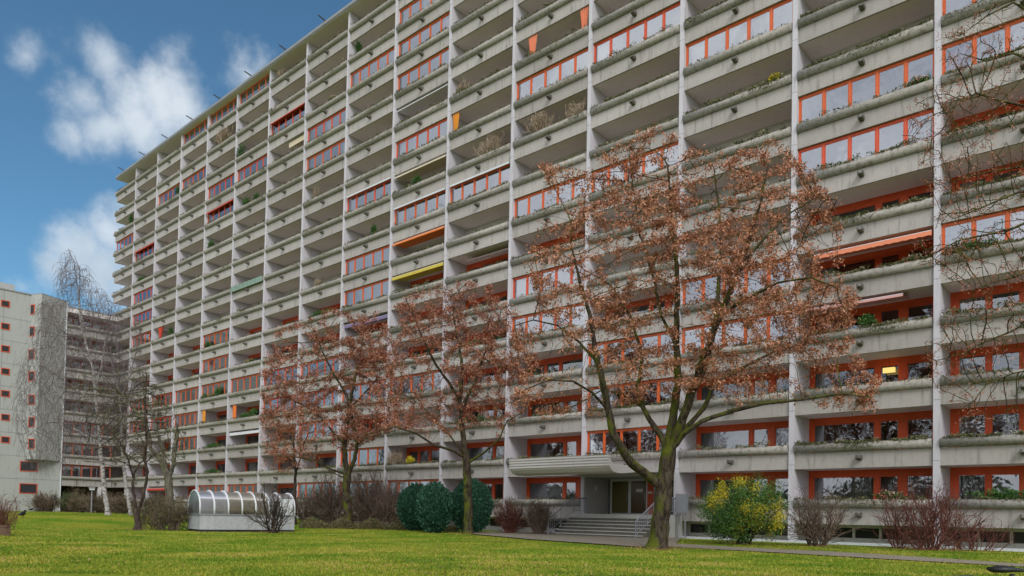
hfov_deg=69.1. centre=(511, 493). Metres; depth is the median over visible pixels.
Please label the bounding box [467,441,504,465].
loggia window
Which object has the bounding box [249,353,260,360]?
loggia window
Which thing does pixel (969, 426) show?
loggia window
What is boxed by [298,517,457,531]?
hedge
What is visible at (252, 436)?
loggia window
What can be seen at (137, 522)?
bare tree
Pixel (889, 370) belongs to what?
hanging lamp
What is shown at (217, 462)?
loggia window
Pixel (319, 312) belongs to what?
balcony plant
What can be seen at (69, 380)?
window
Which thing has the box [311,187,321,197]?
balcony plant
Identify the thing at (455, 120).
balcony curtain
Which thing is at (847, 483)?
loggia window
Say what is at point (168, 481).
pollarded tree
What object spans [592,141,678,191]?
winter garden window
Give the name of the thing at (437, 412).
loggia window
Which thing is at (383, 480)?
winter garden window
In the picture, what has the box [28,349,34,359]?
window
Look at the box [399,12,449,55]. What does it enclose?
winter garden window
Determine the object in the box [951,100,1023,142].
loggia window
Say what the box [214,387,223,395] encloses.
balcony plant
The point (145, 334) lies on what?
winter garden window
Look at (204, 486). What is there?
winter garden window
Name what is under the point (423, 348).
loggia window
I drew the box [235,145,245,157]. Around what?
balcony plant
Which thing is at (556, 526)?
basement window
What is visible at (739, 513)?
variegated bush
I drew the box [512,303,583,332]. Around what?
winter garden window
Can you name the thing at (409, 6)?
winter garden window
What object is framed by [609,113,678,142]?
loggia window
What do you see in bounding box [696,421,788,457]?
loggia window
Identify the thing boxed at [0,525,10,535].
wooden planter
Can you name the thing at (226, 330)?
winter garden window
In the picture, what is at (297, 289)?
loggia window
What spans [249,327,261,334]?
loggia window
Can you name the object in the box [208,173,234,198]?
winter garden window
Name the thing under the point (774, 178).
loggia window
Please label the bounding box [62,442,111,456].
window
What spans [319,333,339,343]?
loggia window
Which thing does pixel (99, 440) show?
birch tree
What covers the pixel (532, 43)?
balcony curtain
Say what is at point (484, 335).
loggia window
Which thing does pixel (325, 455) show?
loggia window
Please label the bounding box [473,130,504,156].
balcony plant
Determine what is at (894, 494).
balcony plant
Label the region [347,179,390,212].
winter garden window
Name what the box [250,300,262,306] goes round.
loggia window
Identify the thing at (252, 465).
loggia window
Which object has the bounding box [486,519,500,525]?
basement window
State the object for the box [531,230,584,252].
loggia window
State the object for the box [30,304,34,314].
window
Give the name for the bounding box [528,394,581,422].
loggia window
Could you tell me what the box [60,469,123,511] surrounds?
dense shrub
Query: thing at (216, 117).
winter garden window
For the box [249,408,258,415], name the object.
balcony plant
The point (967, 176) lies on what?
overhanging tree
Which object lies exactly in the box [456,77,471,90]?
balcony plant
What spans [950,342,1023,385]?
loggia window
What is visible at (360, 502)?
bare bush
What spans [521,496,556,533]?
clipped shrub
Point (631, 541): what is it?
forecourt
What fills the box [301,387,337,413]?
winter garden window
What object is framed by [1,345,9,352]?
window
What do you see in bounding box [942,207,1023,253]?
winter garden window
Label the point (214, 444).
balcony plant
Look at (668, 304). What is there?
loggia window
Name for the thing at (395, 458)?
balcony plant
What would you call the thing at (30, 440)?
window
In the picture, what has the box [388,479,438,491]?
winter garden window
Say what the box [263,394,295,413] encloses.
winter garden window
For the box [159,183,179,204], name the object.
winter garden window
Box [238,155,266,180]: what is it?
winter garden window
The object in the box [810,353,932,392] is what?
loggia window
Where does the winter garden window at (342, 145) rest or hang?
in the apartment building
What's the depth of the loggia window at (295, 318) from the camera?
73.74 m
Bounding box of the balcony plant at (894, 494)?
[870,490,906,498]
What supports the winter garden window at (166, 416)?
in the apartment building
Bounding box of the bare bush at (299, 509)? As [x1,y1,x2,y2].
[293,484,324,524]
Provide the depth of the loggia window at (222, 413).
82.84 m
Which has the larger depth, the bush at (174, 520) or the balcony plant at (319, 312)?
the balcony plant at (319, 312)
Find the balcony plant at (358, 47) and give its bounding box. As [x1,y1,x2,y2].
[355,40,361,52]
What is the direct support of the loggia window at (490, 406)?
in the apartment building
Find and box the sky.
[0,0,352,313]
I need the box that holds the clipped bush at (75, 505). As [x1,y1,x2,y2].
[62,493,90,511]
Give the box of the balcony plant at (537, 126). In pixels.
[523,110,553,132]
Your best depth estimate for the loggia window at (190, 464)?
87.18 m
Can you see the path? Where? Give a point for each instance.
(849, 554)
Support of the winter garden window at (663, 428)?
in the apartment building
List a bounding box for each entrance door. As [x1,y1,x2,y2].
[610,479,629,513]
[629,478,646,514]
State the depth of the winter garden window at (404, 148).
58.86 m
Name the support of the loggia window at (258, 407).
in the apartment building
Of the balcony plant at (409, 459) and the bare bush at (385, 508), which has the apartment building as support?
the balcony plant at (409, 459)
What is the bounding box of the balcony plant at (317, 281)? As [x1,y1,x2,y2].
[313,275,322,285]
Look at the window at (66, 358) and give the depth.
96.90 m
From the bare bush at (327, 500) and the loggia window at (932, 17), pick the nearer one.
the loggia window at (932, 17)
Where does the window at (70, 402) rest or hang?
in the balcony wing
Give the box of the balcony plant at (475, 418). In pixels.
[450,415,496,423]
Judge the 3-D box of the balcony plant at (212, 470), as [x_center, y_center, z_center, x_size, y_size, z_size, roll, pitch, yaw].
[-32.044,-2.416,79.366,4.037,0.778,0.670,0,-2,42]
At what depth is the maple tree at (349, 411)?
49.59 m
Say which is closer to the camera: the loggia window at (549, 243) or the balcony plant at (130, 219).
the loggia window at (549, 243)
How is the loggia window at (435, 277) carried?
in the apartment building
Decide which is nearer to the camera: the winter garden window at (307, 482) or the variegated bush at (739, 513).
the variegated bush at (739, 513)
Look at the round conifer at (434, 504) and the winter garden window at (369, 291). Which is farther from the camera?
the winter garden window at (369, 291)
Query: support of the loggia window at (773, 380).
in the apartment building
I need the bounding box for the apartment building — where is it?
[108,0,1023,551]
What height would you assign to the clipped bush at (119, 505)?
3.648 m
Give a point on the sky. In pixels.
(87, 86)
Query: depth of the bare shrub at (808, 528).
32.16 m
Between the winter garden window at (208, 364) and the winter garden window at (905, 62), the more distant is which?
the winter garden window at (208, 364)
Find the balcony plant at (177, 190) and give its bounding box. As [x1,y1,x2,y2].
[175,184,179,193]
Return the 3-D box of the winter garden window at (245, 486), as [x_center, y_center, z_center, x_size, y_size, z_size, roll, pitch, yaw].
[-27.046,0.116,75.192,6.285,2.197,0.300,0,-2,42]
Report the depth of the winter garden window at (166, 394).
88.10 m
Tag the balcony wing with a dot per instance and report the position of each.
(92, 479)
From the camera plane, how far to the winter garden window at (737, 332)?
40.66 m
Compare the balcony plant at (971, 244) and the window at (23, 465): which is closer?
the balcony plant at (971, 244)
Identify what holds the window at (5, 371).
in the tower block
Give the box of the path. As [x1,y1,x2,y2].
[670,543,1023,566]
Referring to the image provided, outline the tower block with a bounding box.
[0,282,67,510]
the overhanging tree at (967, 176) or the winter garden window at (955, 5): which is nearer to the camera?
the overhanging tree at (967, 176)
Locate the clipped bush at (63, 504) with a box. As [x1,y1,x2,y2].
[53,491,82,511]
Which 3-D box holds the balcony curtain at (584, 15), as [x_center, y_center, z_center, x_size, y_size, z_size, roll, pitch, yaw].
[4.660,-30.614,47.983,0.700,1.500,0.087,0,-2,42]
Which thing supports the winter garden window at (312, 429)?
in the apartment building
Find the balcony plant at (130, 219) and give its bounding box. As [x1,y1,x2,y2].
[128,213,132,222]
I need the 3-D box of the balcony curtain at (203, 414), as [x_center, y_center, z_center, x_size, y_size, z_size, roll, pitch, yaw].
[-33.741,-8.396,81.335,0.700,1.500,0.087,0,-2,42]
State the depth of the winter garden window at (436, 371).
57.71 m
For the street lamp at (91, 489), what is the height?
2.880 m
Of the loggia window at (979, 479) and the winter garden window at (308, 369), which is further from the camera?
the winter garden window at (308, 369)
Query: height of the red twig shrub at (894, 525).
2.912 m
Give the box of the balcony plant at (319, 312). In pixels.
[311,308,333,316]
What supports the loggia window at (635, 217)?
in the apartment building
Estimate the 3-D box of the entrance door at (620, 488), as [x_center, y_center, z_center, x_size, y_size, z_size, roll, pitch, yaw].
[6.913,0.182,47.476,1.450,2.280,0.080,0,-2,42]
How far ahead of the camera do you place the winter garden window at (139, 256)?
93.85 m
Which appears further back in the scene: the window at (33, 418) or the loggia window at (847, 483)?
the window at (33, 418)
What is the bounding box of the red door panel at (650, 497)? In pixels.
[647,482,653,514]
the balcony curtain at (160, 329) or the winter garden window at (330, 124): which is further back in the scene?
the balcony curtain at (160, 329)
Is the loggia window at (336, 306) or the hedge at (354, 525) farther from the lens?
the loggia window at (336, 306)
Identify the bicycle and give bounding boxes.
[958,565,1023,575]
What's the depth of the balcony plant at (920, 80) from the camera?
34.41 m
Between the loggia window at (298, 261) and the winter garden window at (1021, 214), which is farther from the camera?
the loggia window at (298, 261)
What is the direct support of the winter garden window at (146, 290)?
in the apartment building
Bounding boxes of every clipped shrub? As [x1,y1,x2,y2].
[493,497,527,532]
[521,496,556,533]
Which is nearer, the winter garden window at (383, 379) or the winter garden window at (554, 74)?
the winter garden window at (554, 74)
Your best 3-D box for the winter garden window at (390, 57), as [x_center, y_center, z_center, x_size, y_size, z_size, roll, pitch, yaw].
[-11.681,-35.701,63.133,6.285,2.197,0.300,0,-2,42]
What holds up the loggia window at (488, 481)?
in the apartment building
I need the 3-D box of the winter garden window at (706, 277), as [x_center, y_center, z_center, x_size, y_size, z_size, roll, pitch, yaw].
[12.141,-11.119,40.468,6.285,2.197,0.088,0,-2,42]
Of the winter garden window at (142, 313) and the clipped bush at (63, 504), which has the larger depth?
the winter garden window at (142, 313)
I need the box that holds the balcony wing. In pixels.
[61,307,126,511]
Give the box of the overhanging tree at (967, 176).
[902,0,1023,428]
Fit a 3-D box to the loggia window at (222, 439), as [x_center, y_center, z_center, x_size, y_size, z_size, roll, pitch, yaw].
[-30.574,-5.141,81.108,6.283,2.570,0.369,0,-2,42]
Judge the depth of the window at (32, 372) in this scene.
90.59 m
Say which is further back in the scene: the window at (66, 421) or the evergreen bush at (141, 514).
the window at (66, 421)
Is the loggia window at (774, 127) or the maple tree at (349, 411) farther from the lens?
the maple tree at (349, 411)
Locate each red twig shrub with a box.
[871,484,925,548]
[872,471,997,550]
[935,514,1016,551]
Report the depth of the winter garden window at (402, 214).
58.82 m
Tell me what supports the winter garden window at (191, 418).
in the apartment building
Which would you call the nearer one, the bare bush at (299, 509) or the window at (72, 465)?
the bare bush at (299, 509)
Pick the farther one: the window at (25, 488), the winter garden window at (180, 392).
the window at (25, 488)
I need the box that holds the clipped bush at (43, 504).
[23,490,61,511]
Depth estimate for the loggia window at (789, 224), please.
41.33 m
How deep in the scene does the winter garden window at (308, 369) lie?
67.91 m
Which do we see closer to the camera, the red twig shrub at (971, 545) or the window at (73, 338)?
the red twig shrub at (971, 545)
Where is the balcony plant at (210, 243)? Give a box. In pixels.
[206,239,213,248]
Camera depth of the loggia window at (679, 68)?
47.02 m
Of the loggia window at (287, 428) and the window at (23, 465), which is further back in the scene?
the window at (23, 465)
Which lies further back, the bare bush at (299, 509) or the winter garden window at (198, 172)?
the winter garden window at (198, 172)
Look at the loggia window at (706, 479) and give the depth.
42.45 m
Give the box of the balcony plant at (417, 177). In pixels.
[411,174,420,184]
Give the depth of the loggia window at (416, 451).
60.09 m
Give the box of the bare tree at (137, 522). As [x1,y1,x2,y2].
[80,373,186,530]
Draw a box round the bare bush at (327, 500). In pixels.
[302,469,356,524]
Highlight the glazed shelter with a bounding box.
[187,489,295,531]
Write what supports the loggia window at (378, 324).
in the apartment building
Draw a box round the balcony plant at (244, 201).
[242,195,250,204]
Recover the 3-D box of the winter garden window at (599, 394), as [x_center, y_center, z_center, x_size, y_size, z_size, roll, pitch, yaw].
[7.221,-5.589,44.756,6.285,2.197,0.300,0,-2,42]
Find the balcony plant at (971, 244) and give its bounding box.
[943,237,1000,252]
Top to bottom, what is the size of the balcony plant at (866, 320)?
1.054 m
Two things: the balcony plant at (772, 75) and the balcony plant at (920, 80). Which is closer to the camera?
the balcony plant at (920, 80)
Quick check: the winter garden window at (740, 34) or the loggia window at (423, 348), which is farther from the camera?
the loggia window at (423, 348)
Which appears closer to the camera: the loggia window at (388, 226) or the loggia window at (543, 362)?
the loggia window at (543, 362)
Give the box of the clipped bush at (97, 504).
[79,491,115,512]
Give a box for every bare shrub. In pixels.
[0,493,19,535]
[241,482,298,532]
[779,486,869,546]
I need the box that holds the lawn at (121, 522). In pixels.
[0,511,1023,575]
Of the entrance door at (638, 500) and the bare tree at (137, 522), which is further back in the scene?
the entrance door at (638, 500)
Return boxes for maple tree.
[256,308,410,528]
[259,400,327,524]
[357,280,540,533]
[510,121,886,549]
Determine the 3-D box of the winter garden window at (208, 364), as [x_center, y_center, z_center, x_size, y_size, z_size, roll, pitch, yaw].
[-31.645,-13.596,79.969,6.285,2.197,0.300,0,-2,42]
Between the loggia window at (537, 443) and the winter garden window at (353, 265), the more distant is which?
the winter garden window at (353, 265)
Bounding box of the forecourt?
[474,532,681,546]
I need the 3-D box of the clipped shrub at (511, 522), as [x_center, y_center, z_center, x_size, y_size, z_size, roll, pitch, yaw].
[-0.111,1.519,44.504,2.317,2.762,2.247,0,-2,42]
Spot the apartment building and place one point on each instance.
(612, 492)
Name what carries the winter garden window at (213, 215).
in the apartment building
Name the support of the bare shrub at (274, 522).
on the lawn at (121, 522)
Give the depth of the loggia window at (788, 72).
42.40 m
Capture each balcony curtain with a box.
[158,327,162,337]
[202,410,205,422]
[233,405,235,418]
[453,112,459,130]
[529,34,536,54]
[580,6,588,27]
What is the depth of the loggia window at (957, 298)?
34.32 m
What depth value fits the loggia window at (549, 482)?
50.75 m
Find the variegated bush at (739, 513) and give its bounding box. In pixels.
[691,471,796,544]
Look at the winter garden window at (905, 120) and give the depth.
36.06 m
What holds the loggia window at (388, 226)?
in the apartment building
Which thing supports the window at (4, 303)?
in the tower block
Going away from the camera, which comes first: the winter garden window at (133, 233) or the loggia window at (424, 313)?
the loggia window at (424, 313)
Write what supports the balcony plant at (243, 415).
on the apartment building
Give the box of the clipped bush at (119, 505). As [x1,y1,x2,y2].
[102,492,138,513]
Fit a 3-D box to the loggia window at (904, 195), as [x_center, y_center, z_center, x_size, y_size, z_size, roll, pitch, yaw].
[18.386,-13.684,37.639,6.283,2.570,0.369,0,-2,42]
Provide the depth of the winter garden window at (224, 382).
80.20 m
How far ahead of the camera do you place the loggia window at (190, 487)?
87.10 m
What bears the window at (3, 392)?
in the tower block
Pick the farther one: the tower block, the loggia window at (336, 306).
the tower block
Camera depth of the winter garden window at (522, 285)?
50.76 m
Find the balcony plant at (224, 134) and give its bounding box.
[214,125,232,144]
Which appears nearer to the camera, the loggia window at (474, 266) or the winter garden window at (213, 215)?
the loggia window at (474, 266)
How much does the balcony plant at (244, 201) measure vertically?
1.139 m
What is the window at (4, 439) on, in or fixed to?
in the tower block
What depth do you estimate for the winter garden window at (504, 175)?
53.45 m
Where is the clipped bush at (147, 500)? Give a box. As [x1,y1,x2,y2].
[136,491,179,513]
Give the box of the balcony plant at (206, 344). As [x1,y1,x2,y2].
[203,340,210,347]
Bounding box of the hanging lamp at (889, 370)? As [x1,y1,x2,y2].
[883,367,895,372]
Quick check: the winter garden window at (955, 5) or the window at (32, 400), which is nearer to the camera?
the winter garden window at (955, 5)
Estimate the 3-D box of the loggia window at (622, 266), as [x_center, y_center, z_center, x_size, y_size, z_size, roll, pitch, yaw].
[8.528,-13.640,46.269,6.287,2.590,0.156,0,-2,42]
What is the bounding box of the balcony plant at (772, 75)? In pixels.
[768,72,781,79]
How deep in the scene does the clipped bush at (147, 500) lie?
77.29 m
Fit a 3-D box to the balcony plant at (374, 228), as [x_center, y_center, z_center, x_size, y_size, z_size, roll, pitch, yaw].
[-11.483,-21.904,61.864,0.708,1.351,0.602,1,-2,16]
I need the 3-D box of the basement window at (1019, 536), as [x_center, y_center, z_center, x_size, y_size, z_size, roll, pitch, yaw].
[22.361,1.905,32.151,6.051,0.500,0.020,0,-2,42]
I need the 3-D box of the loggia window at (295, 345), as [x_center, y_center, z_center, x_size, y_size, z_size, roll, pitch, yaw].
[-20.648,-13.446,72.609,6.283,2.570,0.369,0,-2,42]
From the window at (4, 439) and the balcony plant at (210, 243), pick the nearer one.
the balcony plant at (210, 243)
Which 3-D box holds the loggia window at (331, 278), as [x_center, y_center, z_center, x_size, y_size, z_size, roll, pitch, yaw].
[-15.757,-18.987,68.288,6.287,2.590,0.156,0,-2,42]
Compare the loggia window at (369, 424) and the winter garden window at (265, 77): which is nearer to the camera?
the loggia window at (369, 424)
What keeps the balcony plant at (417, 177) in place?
on the apartment building
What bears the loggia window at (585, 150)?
in the apartment building
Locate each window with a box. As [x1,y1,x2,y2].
[1,300,9,307]
[1,322,9,329]
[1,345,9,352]
[1,368,9,374]
[1,390,9,396]
[1,414,9,420]
[1,436,9,442]
[19,483,36,493]
[20,461,37,471]
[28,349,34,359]
[28,371,34,380]
[28,394,34,404]
[28,417,34,426]
[28,439,34,448]
[29,326,34,336]
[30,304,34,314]
[61,464,110,480]
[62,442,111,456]
[63,421,111,439]
[64,400,106,411]
[65,379,108,393]
[66,358,109,370]
[68,316,110,329]
[69,337,109,350]
[117,233,133,249]
[133,309,151,325]
[133,331,150,346]
[134,286,152,303]
[136,245,152,259]
[151,416,171,428]
[152,392,172,407]
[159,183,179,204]
[175,411,197,429]
[176,386,198,402]
[177,436,196,449]
[183,167,205,188]
[184,118,207,143]
[188,486,195,497]
[189,463,195,473]
[192,369,198,374]
[199,485,224,498]
[202,380,227,394]
[203,354,228,376]
[204,328,229,346]
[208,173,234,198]
[208,203,230,221]
[211,97,236,124]
[216,461,224,469]
[217,411,226,425]
[217,436,225,445]
[220,311,229,316]
[228,484,256,492]
[231,373,260,392]
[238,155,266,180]
[240,73,269,104]
[245,458,257,471]
[246,433,258,448]
[247,405,259,412]
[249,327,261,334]
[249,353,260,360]
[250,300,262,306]
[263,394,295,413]
[264,365,296,385]
[272,107,302,133]
[278,456,293,474]
[278,484,293,493]
[280,428,294,439]
[282,343,297,353]
[283,287,299,296]
[283,316,298,324]
[284,260,299,267]
[298,482,335,498]
[299,419,336,442]
[301,356,337,377]
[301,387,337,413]
[307,139,344,169]
[308,108,345,140]
[316,453,335,467]
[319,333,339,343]
[320,273,340,283]
[320,303,340,310]
[321,244,341,252]
[340,447,383,470]
[340,480,383,497]
[342,379,384,401]
[345,278,388,304]
[346,245,388,274]
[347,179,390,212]
[351,47,394,86]
[359,417,382,431]
[363,321,387,330]
[365,225,389,235]
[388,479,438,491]
[390,370,438,395]
[395,189,445,223]
[396,118,446,157]
[398,47,448,89]
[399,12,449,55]
[400,0,431,22]
[406,446,439,468]
[407,411,439,431]
[409,342,441,357]
[410,307,442,321]
[411,238,443,252]
[411,272,443,287]
[450,164,509,202]
[463,403,504,428]
[464,366,505,384]
[465,290,507,314]
[465,328,506,345]
[466,253,507,271]
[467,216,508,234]
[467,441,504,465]
[475,479,503,498]
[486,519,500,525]
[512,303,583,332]
[513,261,582,304]
[515,176,583,216]
[517,48,587,100]
[521,520,565,527]
[526,477,580,498]
[527,435,581,457]
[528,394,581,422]
[529,353,582,381]
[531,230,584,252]
[532,149,586,172]
[587,425,666,460]
[588,377,674,416]
[589,331,672,373]
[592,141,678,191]
[594,2,679,62]
[606,293,674,326]
[607,249,673,274]
[608,202,677,230]
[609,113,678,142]
[617,68,679,96]
[682,314,789,353]
[683,258,788,303]
[686,0,792,66]
[691,524,787,535]
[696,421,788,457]
[696,472,787,498]
[697,370,788,403]
[699,169,790,203]
[699,219,790,249]
[700,69,791,108]
[701,119,791,154]
[798,108,933,169]
[799,50,933,122]
[809,410,932,452]
[809,468,932,508]
[810,296,932,334]
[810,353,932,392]
[810,527,927,539]
[811,183,933,224]
[811,239,933,289]
[812,14,934,65]
[942,0,976,15]
[942,17,1023,74]
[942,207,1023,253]
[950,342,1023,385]
[950,404,1023,446]
[950,466,1023,509]
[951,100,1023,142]
[951,160,1023,202]
[951,281,1023,324]
[951,530,1023,543]
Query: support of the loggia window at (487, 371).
in the apartment building
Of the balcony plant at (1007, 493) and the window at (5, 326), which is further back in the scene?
the window at (5, 326)
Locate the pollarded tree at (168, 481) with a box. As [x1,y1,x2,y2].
[54,365,186,512]
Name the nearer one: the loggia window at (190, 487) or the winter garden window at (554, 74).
the winter garden window at (554, 74)
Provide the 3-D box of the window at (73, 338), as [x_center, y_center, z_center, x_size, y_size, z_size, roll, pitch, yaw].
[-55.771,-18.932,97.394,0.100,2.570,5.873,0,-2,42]
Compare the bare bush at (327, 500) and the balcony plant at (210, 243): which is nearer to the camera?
the bare bush at (327, 500)
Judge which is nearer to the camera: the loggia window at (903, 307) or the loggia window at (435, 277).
the loggia window at (903, 307)
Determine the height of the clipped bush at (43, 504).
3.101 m
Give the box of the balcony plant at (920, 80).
[904,73,934,86]
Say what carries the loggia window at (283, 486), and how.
in the apartment building
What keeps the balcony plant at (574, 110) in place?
on the apartment building
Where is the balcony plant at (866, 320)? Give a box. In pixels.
[856,313,879,326]
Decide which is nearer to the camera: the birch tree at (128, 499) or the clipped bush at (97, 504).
the birch tree at (128, 499)
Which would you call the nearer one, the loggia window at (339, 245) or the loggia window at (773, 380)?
the loggia window at (773, 380)
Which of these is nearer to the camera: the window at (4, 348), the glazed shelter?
the glazed shelter
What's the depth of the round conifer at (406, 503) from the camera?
46.85 m
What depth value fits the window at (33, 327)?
90.79 m
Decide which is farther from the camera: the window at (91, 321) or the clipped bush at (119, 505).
the window at (91, 321)
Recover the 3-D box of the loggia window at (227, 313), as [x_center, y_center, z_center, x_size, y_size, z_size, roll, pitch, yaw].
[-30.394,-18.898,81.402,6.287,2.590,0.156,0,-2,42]
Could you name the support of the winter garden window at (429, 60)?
in the apartment building
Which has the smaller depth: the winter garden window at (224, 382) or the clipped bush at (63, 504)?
the winter garden window at (224, 382)
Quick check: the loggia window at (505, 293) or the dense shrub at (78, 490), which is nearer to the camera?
the loggia window at (505, 293)
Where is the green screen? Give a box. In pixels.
[230,276,261,292]
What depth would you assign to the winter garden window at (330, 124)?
67.63 m
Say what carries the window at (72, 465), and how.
in the balcony wing
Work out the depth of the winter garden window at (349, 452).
62.44 m
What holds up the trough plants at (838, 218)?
on the apartment building
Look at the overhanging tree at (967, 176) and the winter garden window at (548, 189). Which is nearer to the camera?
the overhanging tree at (967, 176)
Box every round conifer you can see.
[395,481,425,530]
[415,481,455,532]
[451,477,494,532]
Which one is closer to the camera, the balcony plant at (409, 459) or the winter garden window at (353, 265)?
the balcony plant at (409, 459)
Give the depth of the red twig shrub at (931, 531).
30.17 m
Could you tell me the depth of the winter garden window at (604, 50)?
45.80 m
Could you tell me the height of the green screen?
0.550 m
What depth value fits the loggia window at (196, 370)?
87.35 m
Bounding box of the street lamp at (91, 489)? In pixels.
[89,488,94,512]
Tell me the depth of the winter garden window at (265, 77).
76.69 m
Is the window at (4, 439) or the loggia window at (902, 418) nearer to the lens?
the loggia window at (902, 418)
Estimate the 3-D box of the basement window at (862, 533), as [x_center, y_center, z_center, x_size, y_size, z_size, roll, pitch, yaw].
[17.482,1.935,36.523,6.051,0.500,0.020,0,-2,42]
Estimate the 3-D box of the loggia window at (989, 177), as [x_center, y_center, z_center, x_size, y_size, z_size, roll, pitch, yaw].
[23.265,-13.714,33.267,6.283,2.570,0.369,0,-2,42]
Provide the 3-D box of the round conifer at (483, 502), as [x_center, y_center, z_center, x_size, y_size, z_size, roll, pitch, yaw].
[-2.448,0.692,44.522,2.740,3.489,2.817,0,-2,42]
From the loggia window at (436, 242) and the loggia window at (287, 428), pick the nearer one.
the loggia window at (436, 242)
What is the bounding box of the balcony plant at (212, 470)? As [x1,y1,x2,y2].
[203,468,220,473]
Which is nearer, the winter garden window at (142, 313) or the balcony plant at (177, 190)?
the balcony plant at (177, 190)
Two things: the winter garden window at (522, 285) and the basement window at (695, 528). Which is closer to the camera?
the basement window at (695, 528)
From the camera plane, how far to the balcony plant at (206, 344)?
80.90 m
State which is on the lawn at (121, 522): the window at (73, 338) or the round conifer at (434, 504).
the round conifer at (434, 504)
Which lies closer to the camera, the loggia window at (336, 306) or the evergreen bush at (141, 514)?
the evergreen bush at (141, 514)
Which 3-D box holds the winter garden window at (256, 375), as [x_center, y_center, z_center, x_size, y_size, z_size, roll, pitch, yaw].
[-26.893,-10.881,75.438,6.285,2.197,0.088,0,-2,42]
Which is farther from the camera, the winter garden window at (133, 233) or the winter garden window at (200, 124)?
the winter garden window at (133, 233)
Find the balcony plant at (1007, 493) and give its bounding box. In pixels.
[963,486,1023,499]
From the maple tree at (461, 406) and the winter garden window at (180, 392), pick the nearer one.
the maple tree at (461, 406)
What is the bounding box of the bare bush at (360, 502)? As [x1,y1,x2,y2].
[335,459,398,526]
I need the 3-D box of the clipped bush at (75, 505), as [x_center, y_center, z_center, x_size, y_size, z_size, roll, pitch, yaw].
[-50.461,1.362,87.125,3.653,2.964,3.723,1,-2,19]
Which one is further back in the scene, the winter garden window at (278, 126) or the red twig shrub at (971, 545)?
the winter garden window at (278, 126)
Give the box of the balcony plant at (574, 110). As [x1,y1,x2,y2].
[564,97,585,118]
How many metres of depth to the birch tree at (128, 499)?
61.91 m
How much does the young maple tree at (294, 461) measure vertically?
9.833 m
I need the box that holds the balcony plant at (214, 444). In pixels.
[205,442,221,447]
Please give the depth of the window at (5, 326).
89.01 m
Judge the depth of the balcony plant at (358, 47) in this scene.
64.15 m
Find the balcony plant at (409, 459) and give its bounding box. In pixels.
[405,455,414,462]
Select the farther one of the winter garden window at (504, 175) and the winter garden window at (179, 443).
the winter garden window at (179, 443)
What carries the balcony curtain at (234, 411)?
hanging from the apartment building
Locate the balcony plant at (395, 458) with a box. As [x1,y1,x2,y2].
[387,449,403,464]
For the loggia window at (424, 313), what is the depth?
60.21 m
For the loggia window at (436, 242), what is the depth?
60.26 m
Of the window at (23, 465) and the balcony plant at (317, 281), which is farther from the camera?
the window at (23, 465)
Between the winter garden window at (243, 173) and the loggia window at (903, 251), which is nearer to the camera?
the loggia window at (903, 251)
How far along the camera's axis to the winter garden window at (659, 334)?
45.14 m
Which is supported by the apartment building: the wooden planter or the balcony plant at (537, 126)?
the balcony plant at (537, 126)
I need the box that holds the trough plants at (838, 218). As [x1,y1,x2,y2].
[106,0,1023,505]
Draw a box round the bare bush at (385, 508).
[363,472,406,524]
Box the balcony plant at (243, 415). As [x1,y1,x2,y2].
[238,412,250,417]
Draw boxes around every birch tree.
[6,249,141,514]
[94,303,162,514]
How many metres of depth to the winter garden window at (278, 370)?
71.36 m
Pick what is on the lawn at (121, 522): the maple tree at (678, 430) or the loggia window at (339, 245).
the maple tree at (678, 430)
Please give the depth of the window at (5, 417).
88.96 m
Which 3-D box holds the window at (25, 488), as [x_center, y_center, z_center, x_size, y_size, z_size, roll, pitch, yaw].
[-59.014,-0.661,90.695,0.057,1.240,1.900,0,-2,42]
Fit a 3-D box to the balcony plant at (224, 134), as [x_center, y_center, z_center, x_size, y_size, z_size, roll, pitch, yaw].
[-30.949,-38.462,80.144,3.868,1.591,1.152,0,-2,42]
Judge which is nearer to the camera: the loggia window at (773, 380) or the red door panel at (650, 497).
the loggia window at (773, 380)
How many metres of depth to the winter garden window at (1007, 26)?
33.61 m
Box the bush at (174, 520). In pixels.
[140,494,198,530]
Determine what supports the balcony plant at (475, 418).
on the apartment building
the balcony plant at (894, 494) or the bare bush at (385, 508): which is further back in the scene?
the bare bush at (385, 508)
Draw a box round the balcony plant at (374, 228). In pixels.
[370,224,376,234]
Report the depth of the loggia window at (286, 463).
73.94 m

